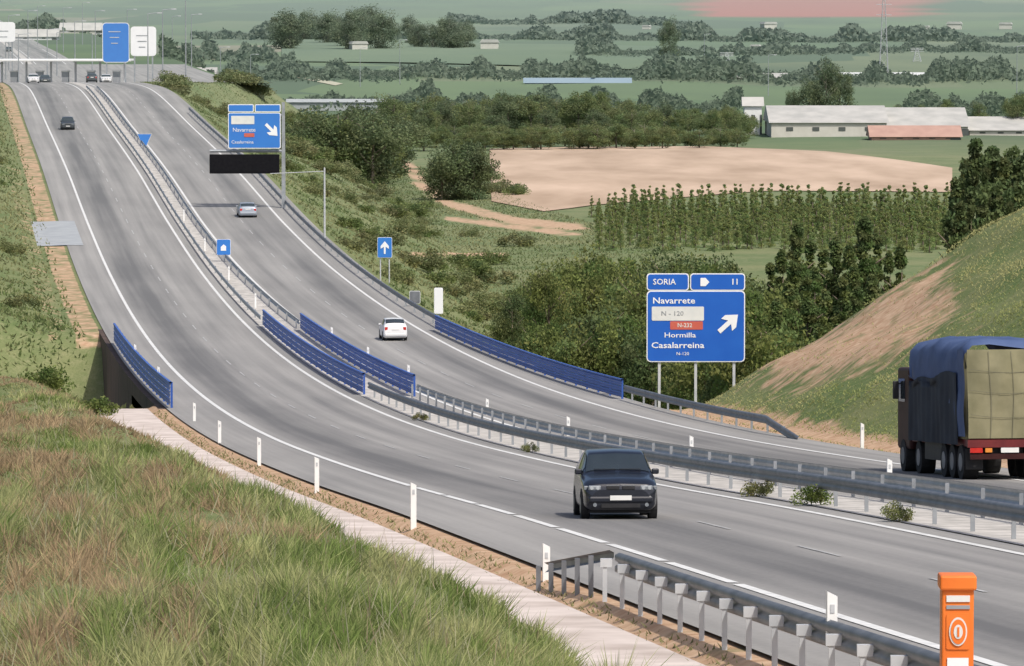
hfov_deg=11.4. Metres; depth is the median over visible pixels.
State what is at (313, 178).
shrub
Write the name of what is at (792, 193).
young poplar
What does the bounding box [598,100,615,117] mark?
broadleaf tree
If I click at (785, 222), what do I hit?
young poplar
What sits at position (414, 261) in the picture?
shrub
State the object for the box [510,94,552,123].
broadleaf tree
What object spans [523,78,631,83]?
warehouse
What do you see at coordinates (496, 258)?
shrub
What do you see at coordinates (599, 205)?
young poplar
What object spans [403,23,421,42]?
dark tree
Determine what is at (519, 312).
broadleaf tree
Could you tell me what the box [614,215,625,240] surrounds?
young poplar
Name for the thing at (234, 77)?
shrub
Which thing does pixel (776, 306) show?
conical tree
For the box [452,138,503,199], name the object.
dark tree
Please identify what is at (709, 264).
broadleaf tree
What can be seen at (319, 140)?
dark tree
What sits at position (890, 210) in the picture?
young poplar
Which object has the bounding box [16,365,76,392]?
shrub
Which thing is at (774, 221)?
young poplar
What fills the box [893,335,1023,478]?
cargo truck
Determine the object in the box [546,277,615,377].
broadleaf tree
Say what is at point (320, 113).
dark tree
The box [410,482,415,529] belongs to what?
marker post
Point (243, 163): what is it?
message board
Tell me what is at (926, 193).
young poplar
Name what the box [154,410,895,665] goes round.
verge grass
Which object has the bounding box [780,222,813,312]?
conical tree
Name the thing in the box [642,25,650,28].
distant house
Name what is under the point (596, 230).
young poplar
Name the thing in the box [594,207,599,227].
young poplar
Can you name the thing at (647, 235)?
young poplar
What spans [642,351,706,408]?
broadleaf tree
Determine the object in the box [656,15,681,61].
dark tree
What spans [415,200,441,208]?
shrub
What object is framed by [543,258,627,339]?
broadleaf tree
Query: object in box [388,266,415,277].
shrub
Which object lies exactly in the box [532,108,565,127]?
dark tree
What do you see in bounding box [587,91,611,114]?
broadleaf tree
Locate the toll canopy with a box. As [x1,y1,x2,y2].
[0,59,133,81]
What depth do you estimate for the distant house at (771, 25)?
3090.79 m
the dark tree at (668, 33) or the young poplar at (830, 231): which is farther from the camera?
the dark tree at (668, 33)
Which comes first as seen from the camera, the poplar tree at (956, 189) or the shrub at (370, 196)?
the poplar tree at (956, 189)
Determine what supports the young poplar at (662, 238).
on the ground at (828, 18)
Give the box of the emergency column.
[938,572,976,665]
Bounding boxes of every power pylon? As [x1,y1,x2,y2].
[876,0,891,72]
[911,49,923,61]
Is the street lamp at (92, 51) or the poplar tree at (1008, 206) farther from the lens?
the street lamp at (92, 51)
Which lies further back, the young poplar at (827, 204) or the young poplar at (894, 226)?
the young poplar at (827, 204)
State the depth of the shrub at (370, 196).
615.58 m
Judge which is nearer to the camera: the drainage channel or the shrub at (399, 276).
the drainage channel
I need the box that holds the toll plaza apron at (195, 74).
[0,64,263,83]
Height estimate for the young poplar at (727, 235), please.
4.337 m
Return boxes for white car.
[27,74,39,82]
[100,74,111,81]
[378,318,406,340]
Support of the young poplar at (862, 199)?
on the ground at (828, 18)
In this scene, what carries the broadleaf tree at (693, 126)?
on the ground at (828, 18)
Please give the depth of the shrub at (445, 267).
461.34 m
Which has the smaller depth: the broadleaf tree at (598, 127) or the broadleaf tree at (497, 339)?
the broadleaf tree at (497, 339)
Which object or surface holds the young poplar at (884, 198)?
on the ground at (828, 18)
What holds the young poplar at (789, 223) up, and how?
on the ground at (828, 18)
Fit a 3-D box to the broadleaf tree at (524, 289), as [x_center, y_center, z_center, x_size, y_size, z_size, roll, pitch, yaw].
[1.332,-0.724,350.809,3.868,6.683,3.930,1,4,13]
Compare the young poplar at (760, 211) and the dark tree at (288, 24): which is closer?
the young poplar at (760, 211)
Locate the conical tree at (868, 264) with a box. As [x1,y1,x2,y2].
[835,216,885,324]
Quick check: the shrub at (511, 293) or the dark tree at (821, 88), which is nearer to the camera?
the shrub at (511, 293)
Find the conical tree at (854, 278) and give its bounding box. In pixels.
[846,263,862,310]
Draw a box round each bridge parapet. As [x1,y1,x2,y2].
[113,323,172,407]
[262,309,364,393]
[300,313,415,395]
[434,315,623,398]
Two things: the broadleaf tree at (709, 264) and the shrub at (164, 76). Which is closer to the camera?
the broadleaf tree at (709, 264)
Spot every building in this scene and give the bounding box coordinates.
[15,29,60,39]
[59,23,102,34]
[197,67,218,73]
[286,99,385,110]
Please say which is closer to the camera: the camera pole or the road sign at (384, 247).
the road sign at (384, 247)
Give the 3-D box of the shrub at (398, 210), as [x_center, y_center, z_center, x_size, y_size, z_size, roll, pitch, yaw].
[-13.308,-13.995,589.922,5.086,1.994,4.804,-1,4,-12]
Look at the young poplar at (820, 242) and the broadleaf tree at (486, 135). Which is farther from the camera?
the broadleaf tree at (486, 135)
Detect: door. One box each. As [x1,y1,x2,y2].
[760,115,761,134]
[961,129,968,134]
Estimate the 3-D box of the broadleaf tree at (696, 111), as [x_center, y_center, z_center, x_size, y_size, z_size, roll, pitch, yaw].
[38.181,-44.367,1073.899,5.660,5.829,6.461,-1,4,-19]
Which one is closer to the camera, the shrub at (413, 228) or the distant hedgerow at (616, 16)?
the shrub at (413, 228)
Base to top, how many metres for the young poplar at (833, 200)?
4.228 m
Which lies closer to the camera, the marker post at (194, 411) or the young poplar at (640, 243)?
the marker post at (194, 411)
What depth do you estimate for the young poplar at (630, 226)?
592.84 m
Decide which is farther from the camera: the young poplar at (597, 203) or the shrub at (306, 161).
the shrub at (306, 161)
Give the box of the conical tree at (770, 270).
[761,262,778,306]
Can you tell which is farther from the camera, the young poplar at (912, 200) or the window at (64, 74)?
the window at (64, 74)
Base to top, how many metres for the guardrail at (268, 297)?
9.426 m
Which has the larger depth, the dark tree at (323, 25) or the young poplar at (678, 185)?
the dark tree at (323, 25)
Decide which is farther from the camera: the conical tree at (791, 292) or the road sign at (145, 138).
the road sign at (145, 138)
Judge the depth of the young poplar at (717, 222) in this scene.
585.39 m
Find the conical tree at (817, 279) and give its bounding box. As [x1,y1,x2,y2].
[802,266,828,340]
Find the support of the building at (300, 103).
on the ground at (828, 18)
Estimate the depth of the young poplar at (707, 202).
619.95 m
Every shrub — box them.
[0,156,7,163]
[0,237,29,254]
[0,241,17,252]
[1,293,43,307]
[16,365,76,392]
[80,395,119,415]
[151,74,193,88]
[152,70,189,81]
[161,85,192,95]
[188,93,213,104]
[201,102,228,108]
[205,104,227,114]
[212,68,249,82]
[215,68,260,84]
[230,72,262,83]
[245,81,276,95]
[279,157,292,167]
[280,144,319,158]
[281,131,312,148]
[281,135,315,150]
[281,137,290,146]
[285,160,306,171]
[296,111,316,120]
[299,158,310,164]
[299,174,323,184]
[301,181,334,197]
[302,144,334,161]
[310,158,348,172]
[312,161,350,174]
[319,182,340,191]
[333,188,361,202]
[335,216,363,229]
[335,235,376,252]
[336,160,361,175]
[341,161,358,176]
[341,171,366,183]
[353,183,394,196]
[354,228,407,246]
[358,204,375,213]
[359,192,383,201]
[359,226,385,236]
[360,180,377,188]
[368,171,396,184]
[376,203,417,217]
[376,204,412,218]
[376,263,417,285]
[385,196,411,205]
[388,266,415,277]
[389,215,415,227]
[390,218,432,234]
[392,247,447,268]
[404,203,433,216]
[411,233,424,238]
[411,412,428,419]
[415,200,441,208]
[415,216,432,223]
[417,228,443,237]
[419,270,455,286]
[421,260,454,272]
[433,282,475,296]
[442,267,481,285]
[443,252,483,269]
[453,259,495,276]
[453,300,494,321]
[456,227,483,236]
[459,291,511,313]
[461,278,490,291]
[461,310,484,322]
[470,268,516,283]
[470,288,504,300]
[474,250,511,264]
[479,179,513,193]
[480,331,510,343]
[494,232,537,246]
[501,185,530,194]
[502,288,528,297]
[508,183,531,191]
[520,442,539,451]
[526,269,564,283]
[740,480,775,496]
[789,484,833,505]
[880,500,915,522]
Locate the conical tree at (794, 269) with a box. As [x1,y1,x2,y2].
[781,260,806,345]
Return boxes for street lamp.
[5,33,17,78]
[8,14,19,69]
[18,33,31,81]
[37,5,44,44]
[47,28,59,74]
[56,32,59,75]
[63,7,71,51]
[74,20,85,72]
[82,2,89,44]
[92,33,101,70]
[95,10,104,58]
[147,12,161,81]
[162,8,175,80]
[185,0,186,76]
[191,14,201,67]
[220,47,223,74]
[768,54,776,95]
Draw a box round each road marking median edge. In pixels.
[10,51,1023,554]
[19,50,519,427]
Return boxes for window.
[10,72,17,76]
[62,72,68,76]
[113,72,119,76]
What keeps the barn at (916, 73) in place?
on the ground at (828, 18)
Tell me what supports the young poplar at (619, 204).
on the ground at (828, 18)
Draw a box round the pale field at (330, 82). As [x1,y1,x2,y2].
[297,77,342,84]
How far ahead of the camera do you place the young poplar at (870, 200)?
627.95 m
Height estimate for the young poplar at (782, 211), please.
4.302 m
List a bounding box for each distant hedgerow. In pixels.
[15,12,296,63]
[157,33,743,114]
[189,20,1023,43]
[219,50,1023,87]
[446,8,689,25]
[574,33,1023,57]
[896,88,1023,115]
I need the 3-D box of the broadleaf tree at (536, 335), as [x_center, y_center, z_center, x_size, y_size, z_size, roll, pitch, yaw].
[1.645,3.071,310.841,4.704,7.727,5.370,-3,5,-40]
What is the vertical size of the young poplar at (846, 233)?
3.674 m
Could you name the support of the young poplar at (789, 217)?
on the ground at (828, 18)
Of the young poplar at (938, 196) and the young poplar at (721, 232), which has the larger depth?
the young poplar at (938, 196)
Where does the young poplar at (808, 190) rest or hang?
on the ground at (828, 18)
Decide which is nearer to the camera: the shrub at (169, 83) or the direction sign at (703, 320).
the direction sign at (703, 320)
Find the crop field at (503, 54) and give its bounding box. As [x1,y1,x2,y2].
[282,39,741,68]
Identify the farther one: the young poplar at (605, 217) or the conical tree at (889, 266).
the young poplar at (605, 217)
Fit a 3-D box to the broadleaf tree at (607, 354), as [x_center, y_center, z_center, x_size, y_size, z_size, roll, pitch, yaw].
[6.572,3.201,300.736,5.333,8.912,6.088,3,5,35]
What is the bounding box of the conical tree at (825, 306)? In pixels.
[813,288,839,338]
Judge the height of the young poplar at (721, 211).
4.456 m
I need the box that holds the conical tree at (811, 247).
[801,239,826,323]
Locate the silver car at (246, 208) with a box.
[236,202,256,216]
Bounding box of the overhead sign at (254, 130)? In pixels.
[228,104,280,148]
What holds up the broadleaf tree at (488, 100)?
on the ground at (828, 18)
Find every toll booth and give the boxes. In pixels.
[9,71,17,81]
[35,71,44,81]
[61,71,69,81]
[112,71,120,81]
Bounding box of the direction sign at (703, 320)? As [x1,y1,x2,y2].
[647,273,744,407]
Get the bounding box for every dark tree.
[263,7,315,48]
[265,9,312,46]
[281,122,296,144]
[285,118,301,135]
[287,106,351,160]
[295,8,319,38]
[303,107,331,143]
[310,9,341,41]
[325,9,368,45]
[325,105,422,189]
[329,100,394,158]
[330,6,369,48]
[333,114,398,182]
[342,99,382,118]
[343,6,376,40]
[355,3,384,37]
[356,11,375,41]
[361,10,403,47]
[369,108,430,170]
[378,27,402,38]
[392,113,432,167]
[400,14,422,34]
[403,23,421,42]
[406,20,426,46]
[411,107,433,127]
[415,151,465,199]
[418,21,442,46]
[426,133,487,199]
[431,15,468,47]
[431,98,461,131]
[433,101,457,130]
[436,17,454,45]
[444,22,468,47]
[452,22,478,46]
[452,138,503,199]
[462,22,476,40]
[476,102,500,126]
[481,112,509,132]
[488,90,531,130]
[489,287,530,345]
[522,88,559,125]
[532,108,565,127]
[539,293,642,396]
[576,108,605,130]
[590,115,612,127]
[613,317,688,409]
[619,267,647,314]
[635,240,705,293]
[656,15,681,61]
[657,100,675,126]
[683,333,758,407]
[702,244,766,294]
[785,88,801,104]
[797,75,823,104]
[804,55,841,104]
[827,66,855,104]
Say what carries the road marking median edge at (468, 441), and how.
on the road at (874, 574)
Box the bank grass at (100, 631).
[0,375,692,665]
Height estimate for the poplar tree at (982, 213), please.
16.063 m
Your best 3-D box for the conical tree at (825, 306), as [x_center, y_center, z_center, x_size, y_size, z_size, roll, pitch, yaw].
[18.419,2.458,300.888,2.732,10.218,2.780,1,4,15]
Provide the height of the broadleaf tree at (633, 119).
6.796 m
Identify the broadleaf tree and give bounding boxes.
[277,112,292,126]
[281,109,297,124]
[288,108,381,179]
[371,93,416,122]
[377,100,407,116]
[377,126,406,183]
[406,96,440,124]
[413,125,440,150]
[420,92,453,122]
[423,108,443,127]
[427,125,452,146]
[435,131,453,146]
[450,100,488,129]
[451,97,477,127]
[453,131,477,148]
[455,122,490,144]
[462,123,496,145]
[471,129,500,150]
[479,94,499,115]
[487,131,515,148]
[488,123,511,145]
[489,327,502,340]
[492,93,507,117]
[499,129,529,148]
[507,307,530,348]
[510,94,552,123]
[510,280,551,345]
[510,320,567,376]
[511,96,551,130]
[514,261,578,341]
[515,124,544,147]
[522,124,560,148]
[524,322,616,387]
[527,257,590,321]
[541,125,563,145]
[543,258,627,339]
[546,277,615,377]
[549,97,562,127]
[552,124,576,145]
[557,91,600,130]
[557,99,587,129]
[560,128,586,148]
[561,241,638,306]
[571,121,609,147]
[574,259,649,334]
[574,312,657,403]
[580,126,613,148]
[581,268,691,381]
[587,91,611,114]
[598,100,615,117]
[598,105,623,126]
[599,122,618,146]
[604,123,629,147]
[613,98,636,119]
[614,108,645,130]
[615,256,658,281]
[621,127,648,147]
[623,100,653,119]
[626,109,644,126]
[633,107,666,142]
[634,122,660,146]
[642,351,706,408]
[645,125,676,147]
[651,362,749,409]
[664,126,687,143]
[665,261,726,369]
[666,110,691,136]
[669,133,684,145]
[671,247,763,287]
[678,110,698,134]
[681,267,746,300]
[682,130,698,144]
[684,128,716,147]
[688,108,703,130]
[692,110,723,135]
[697,311,803,398]
[703,110,721,136]
[705,125,734,146]
[709,107,728,135]
[716,105,744,133]
[716,128,736,144]
[720,105,736,124]
[723,129,750,146]
[724,111,755,136]
[737,270,765,299]
[741,117,762,137]
[744,286,813,371]
[746,292,805,340]
[939,99,954,106]
[970,100,988,115]
[1000,98,1014,115]
[1005,93,1023,118]
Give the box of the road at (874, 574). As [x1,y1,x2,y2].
[0,42,1023,665]
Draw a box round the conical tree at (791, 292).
[782,288,801,350]
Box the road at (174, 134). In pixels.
[0,20,1023,523]
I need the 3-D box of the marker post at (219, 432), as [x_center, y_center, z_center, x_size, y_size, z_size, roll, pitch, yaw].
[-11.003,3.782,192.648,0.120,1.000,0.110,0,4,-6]
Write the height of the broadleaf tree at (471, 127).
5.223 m
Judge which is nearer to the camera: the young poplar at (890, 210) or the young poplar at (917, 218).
the young poplar at (917, 218)
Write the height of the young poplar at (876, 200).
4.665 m
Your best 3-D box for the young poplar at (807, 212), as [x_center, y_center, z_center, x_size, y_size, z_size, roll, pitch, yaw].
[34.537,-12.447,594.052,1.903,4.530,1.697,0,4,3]
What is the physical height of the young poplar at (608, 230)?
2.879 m
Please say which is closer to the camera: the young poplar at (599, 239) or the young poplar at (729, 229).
the young poplar at (599, 239)
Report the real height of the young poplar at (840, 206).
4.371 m
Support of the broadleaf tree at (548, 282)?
on the ground at (828, 18)
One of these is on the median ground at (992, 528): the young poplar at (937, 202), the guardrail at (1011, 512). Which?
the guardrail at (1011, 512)
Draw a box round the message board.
[209,154,279,173]
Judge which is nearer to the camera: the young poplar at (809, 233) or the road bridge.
the road bridge
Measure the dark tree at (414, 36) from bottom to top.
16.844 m
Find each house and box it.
[348,41,367,48]
[480,39,499,48]
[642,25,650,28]
[741,97,763,134]
[760,22,776,28]
[946,22,961,28]
[999,22,1011,28]
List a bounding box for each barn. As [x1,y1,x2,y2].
[727,73,787,78]
[763,105,888,136]
[841,72,923,75]
[866,125,962,139]
[885,107,970,135]
[968,116,1023,135]
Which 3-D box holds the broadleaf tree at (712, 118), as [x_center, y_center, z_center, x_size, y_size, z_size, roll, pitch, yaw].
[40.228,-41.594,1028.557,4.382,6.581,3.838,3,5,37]
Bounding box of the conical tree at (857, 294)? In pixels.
[846,286,864,316]
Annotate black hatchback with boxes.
[573,448,658,518]
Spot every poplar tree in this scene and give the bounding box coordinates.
[937,176,964,257]
[947,200,971,252]
[958,157,968,200]
[962,138,987,218]
[964,186,976,236]
[973,190,990,232]
[976,151,991,208]
[984,145,999,196]
[984,180,1004,224]
[994,155,1012,209]
[1001,187,1014,218]
[1002,145,1020,184]
[1011,155,1023,185]
[1011,180,1023,212]
[1019,150,1023,181]
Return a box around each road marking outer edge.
[19,82,409,485]
[44,50,1023,480]
[734,584,1007,665]
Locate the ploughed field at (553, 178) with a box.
[490,146,951,210]
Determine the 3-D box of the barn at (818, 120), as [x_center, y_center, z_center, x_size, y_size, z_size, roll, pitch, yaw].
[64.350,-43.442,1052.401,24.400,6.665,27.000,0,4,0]
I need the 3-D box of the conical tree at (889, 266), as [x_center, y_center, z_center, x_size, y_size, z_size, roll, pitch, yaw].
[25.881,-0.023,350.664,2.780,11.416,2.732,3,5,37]
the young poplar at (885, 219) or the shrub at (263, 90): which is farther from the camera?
the shrub at (263, 90)
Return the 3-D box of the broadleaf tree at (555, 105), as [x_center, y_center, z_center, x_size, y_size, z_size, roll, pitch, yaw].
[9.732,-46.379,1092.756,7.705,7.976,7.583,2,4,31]
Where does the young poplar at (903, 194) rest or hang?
on the ground at (828, 18)
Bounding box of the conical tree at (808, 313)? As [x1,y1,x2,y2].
[793,276,822,348]
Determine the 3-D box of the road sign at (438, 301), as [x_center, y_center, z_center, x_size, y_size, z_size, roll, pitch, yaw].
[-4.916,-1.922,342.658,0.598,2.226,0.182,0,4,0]
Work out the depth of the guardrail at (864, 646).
64.31 m
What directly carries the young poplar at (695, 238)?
on the ground at (828, 18)
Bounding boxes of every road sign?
[137,134,151,145]
[217,239,230,261]
[377,237,391,281]
[409,291,419,303]
[434,288,442,315]
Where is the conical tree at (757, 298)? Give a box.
[749,292,763,324]
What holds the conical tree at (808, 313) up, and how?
on the ground at (828, 18)
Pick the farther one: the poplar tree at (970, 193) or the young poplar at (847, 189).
the young poplar at (847, 189)
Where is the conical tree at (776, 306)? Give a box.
[765,298,788,354]
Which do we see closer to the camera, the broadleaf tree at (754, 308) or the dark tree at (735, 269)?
the broadleaf tree at (754, 308)
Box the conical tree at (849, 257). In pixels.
[833,241,857,326]
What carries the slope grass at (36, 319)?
on the ground at (828, 18)
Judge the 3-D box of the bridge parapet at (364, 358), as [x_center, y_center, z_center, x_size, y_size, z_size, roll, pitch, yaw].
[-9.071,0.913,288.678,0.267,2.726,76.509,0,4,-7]
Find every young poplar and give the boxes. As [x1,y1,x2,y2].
[587,196,595,217]
[593,202,600,223]
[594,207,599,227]
[594,215,597,232]
[594,220,602,241]
[595,229,603,249]
[597,199,601,216]
[599,211,605,235]
[602,206,608,227]
[603,227,610,246]
[605,193,613,214]
[605,219,618,249]
[606,199,611,219]
[607,209,612,233]
[607,218,612,239]
[608,197,615,222]
[612,212,618,238]
[613,197,618,216]
[614,211,622,233]
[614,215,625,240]
[616,198,623,224]
[616,225,624,248]
[620,188,628,217]
[620,202,626,228]
[623,209,630,232]
[625,217,633,238]
[626,188,633,218]
[626,223,633,244]
[627,184,640,210]
[627,209,635,232]
[628,195,636,224]
[632,194,641,222]
[632,207,642,238]
[635,221,648,248]
[638,196,644,229]
[639,201,651,233]
[640,194,651,229]
[641,210,656,239]
[642,218,654,247]
[647,185,651,214]
[648,222,654,245]
[649,194,657,229]
[650,187,659,216]
[651,195,660,221]
[651,212,659,239]
[653,191,661,219]
[653,200,661,232]
[655,215,670,250]
[656,216,664,240]
[659,193,667,218]
[659,205,669,232]
[660,185,668,210]
[662,210,667,236]
[667,215,677,242]
[667,216,680,250]
[667,221,677,247]
[670,187,675,217]
[670,196,678,230]
[674,200,683,231]
[676,183,684,207]
[676,213,684,242]
[677,193,685,229]
[677,199,689,235]
[681,216,690,246]
[686,197,694,230]
[687,189,695,211]
[687,193,693,220]
[688,211,695,237]
[689,220,699,246]
[691,222,699,247]
[692,199,702,235]
[694,189,701,219]
[695,212,702,240]
[699,185,703,200]
[699,194,709,228]
[699,201,708,234]
[699,221,708,247]
[702,215,710,237]
[703,184,715,213]
[706,217,719,250]
[707,208,712,236]
[707,211,717,239]
[709,192,716,222]
[712,199,716,219]
[714,211,724,242]
[716,190,726,220]
[716,197,725,222]
[716,208,721,229]
[718,219,727,249]
[722,184,729,217]
[722,201,731,222]
[723,208,732,233]
[723,216,735,249]
[724,214,732,242]
[728,190,735,220]
[730,183,738,207]
[731,207,738,233]
[731,211,742,240]
[732,195,739,222]
[732,222,742,248]
[737,184,743,216]
[737,195,746,226]
[737,201,753,235]
[739,193,749,230]
[739,206,743,230]
[740,217,749,243]
[741,215,752,248]
[747,220,756,248]
[748,192,756,227]
[749,184,754,211]
[749,191,761,220]
[750,200,760,236]
[752,208,760,240]
[756,220,766,247]
[757,202,761,216]
[757,213,767,241]
[758,183,770,218]
[761,204,769,237]
[763,187,774,222]
[764,223,774,247]
[765,208,770,230]
[767,183,774,212]
[768,193,774,222]
[768,208,780,236]
[769,218,776,245]
[771,195,781,228]
[773,213,779,240]
[773,214,778,240]
[778,183,785,208]
[778,201,785,230]
[778,212,788,242]
[778,224,789,248]
[781,203,788,234]
[783,185,789,208]
[785,189,792,213]
[785,222,790,246]
[786,200,793,232]
[788,185,794,205]
[790,207,799,241]
[794,185,800,211]
[794,197,800,222]
[796,190,803,216]
[797,197,806,222]
[799,207,804,224]
[801,213,806,236]
[801,222,805,247]
[804,184,811,208]
[804,215,814,240]
[805,207,813,236]
[806,214,817,242]
[809,193,818,222]
[811,201,819,233]
[815,204,822,231]
[815,206,827,239]
[816,224,821,248]
[817,222,828,250]
[818,188,824,203]
[821,190,832,226]
[823,209,832,242]
[824,197,832,229]
[826,217,833,249]
[830,190,837,215]
[831,211,841,238]
[832,195,838,225]
[833,197,841,226]
[835,205,842,231]
[836,182,846,204]
[838,209,847,236]
[838,224,844,246]
[841,193,846,208]
[841,194,850,226]
[843,223,849,250]
[845,183,852,213]
[845,211,854,243]
[846,193,854,227]
[849,207,857,243]
[850,205,856,235]
[851,194,860,222]
[856,188,862,218]
[856,203,865,229]
[860,183,865,208]
[861,188,866,209]
[864,192,873,229]
[866,182,872,206]
[867,197,876,221]
[870,206,878,233]
[873,189,879,213]
[873,217,878,233]
[875,191,882,220]
[876,201,884,227]
[876,213,884,240]
[877,188,890,216]
[878,207,884,235]
[880,207,892,237]
[881,213,890,241]
[881,222,891,250]
[885,185,893,215]
[886,212,892,243]
[888,200,894,231]
[889,199,896,229]
[890,216,897,241]
[892,216,904,247]
[892,223,899,251]
[893,188,902,219]
[895,203,902,222]
[895,203,902,227]
[897,190,903,212]
[898,214,905,244]
[900,217,912,251]
[901,185,906,210]
[902,200,919,237]
[904,194,909,222]
[905,217,917,249]
[908,198,916,228]
[908,213,918,244]
[910,182,919,209]
[912,201,921,236]
[914,188,923,216]
[915,200,920,221]
[915,214,925,242]
[917,218,931,250]
[919,192,924,220]
[920,209,934,245]
[921,185,930,210]
[922,201,929,227]
[922,201,933,238]
[924,218,935,252]
[928,196,933,224]
[931,193,935,222]
[931,208,942,244]
[932,221,941,249]
[933,195,941,220]
[933,200,941,230]
[938,207,946,244]
[941,192,947,212]
[944,182,950,206]
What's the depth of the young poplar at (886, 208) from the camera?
604.62 m
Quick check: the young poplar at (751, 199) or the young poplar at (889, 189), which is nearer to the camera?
the young poplar at (751, 199)
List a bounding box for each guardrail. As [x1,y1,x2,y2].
[86,85,262,324]
[95,85,299,328]
[189,107,443,328]
[368,382,1023,538]
[411,384,1023,523]
[600,552,978,665]
[624,385,798,439]
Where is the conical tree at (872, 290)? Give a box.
[863,274,880,305]
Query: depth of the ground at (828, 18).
566.36 m
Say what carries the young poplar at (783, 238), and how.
on the ground at (828, 18)
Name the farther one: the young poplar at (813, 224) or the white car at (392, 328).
the young poplar at (813, 224)
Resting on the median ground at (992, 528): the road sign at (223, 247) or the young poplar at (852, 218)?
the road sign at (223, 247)
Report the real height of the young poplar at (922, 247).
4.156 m
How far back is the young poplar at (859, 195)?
635.85 m
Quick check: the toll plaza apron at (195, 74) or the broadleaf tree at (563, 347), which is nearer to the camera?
the broadleaf tree at (563, 347)
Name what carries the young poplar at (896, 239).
on the ground at (828, 18)
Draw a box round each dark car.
[39,75,50,81]
[60,116,74,129]
[85,73,97,81]
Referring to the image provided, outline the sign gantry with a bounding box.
[210,102,285,207]
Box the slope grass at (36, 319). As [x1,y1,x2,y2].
[0,81,799,408]
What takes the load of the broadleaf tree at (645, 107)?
on the ground at (828, 18)
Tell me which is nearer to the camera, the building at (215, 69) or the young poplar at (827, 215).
the young poplar at (827, 215)
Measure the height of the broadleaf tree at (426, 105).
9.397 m
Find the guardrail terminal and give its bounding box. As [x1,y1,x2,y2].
[536,550,613,596]
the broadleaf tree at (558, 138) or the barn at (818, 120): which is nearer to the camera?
the broadleaf tree at (558, 138)
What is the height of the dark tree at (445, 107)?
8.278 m
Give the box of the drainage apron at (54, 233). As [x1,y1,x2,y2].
[31,221,82,245]
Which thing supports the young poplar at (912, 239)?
on the ground at (828, 18)
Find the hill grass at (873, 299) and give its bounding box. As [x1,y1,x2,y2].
[670,207,1023,466]
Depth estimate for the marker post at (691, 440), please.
158.51 m
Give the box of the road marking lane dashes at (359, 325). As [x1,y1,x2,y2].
[122,87,684,445]
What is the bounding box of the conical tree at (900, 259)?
[884,244,908,288]
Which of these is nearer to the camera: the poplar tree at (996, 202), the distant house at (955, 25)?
the poplar tree at (996, 202)
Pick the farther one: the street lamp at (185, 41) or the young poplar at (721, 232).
the street lamp at (185, 41)
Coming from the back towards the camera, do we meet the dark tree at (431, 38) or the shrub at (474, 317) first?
the dark tree at (431, 38)
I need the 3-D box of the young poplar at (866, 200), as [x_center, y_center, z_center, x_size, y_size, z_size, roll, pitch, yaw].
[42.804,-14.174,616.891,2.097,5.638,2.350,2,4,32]
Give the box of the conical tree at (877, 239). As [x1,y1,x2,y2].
[871,233,885,296]
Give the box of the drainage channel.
[100,409,705,665]
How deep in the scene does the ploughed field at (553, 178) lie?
830.38 m
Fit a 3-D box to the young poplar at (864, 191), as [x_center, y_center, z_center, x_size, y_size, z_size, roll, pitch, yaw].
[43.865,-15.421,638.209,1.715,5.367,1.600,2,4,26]
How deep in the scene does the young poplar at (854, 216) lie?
608.80 m
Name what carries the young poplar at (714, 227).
on the ground at (828, 18)
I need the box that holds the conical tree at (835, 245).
[819,236,845,323]
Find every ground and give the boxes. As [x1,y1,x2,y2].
[0,0,1023,665]
[2,42,1023,544]
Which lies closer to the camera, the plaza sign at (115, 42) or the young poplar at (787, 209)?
the young poplar at (787, 209)
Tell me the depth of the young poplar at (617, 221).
599.53 m
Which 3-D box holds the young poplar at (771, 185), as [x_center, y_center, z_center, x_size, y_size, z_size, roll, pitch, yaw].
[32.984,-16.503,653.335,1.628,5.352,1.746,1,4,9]
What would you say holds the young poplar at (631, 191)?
on the ground at (828, 18)
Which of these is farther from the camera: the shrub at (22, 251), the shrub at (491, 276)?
the shrub at (491, 276)
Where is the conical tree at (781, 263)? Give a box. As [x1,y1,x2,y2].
[770,249,787,301]
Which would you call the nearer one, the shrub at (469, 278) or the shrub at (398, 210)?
the shrub at (469, 278)
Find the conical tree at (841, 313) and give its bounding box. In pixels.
[830,276,851,326]
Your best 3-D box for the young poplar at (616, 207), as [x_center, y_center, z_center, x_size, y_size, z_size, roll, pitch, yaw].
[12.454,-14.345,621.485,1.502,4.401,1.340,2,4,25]
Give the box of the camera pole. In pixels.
[270,168,325,237]
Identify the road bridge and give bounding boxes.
[98,329,386,408]
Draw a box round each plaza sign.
[0,22,14,70]
[102,23,128,81]
[131,27,155,81]
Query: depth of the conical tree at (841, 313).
304.37 m
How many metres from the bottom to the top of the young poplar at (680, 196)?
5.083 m
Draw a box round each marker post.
[193,403,195,420]
[218,420,220,443]
[257,437,260,465]
[314,457,318,492]
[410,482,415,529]
[542,543,549,581]
[566,416,569,435]
[689,435,693,446]
[826,591,837,633]
[860,423,863,447]
[887,458,891,472]
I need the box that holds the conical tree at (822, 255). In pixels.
[816,249,829,319]
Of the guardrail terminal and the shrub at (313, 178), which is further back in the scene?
the shrub at (313, 178)
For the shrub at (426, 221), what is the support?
on the ground at (828, 18)
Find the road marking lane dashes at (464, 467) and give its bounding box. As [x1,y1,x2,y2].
[52,87,986,591]
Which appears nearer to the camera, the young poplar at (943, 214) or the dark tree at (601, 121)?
the young poplar at (943, 214)
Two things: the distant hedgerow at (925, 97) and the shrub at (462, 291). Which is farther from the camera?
the distant hedgerow at (925, 97)
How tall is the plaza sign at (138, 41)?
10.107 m
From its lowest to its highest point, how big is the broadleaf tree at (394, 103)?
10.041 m
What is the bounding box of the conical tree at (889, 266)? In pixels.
[880,250,894,292]

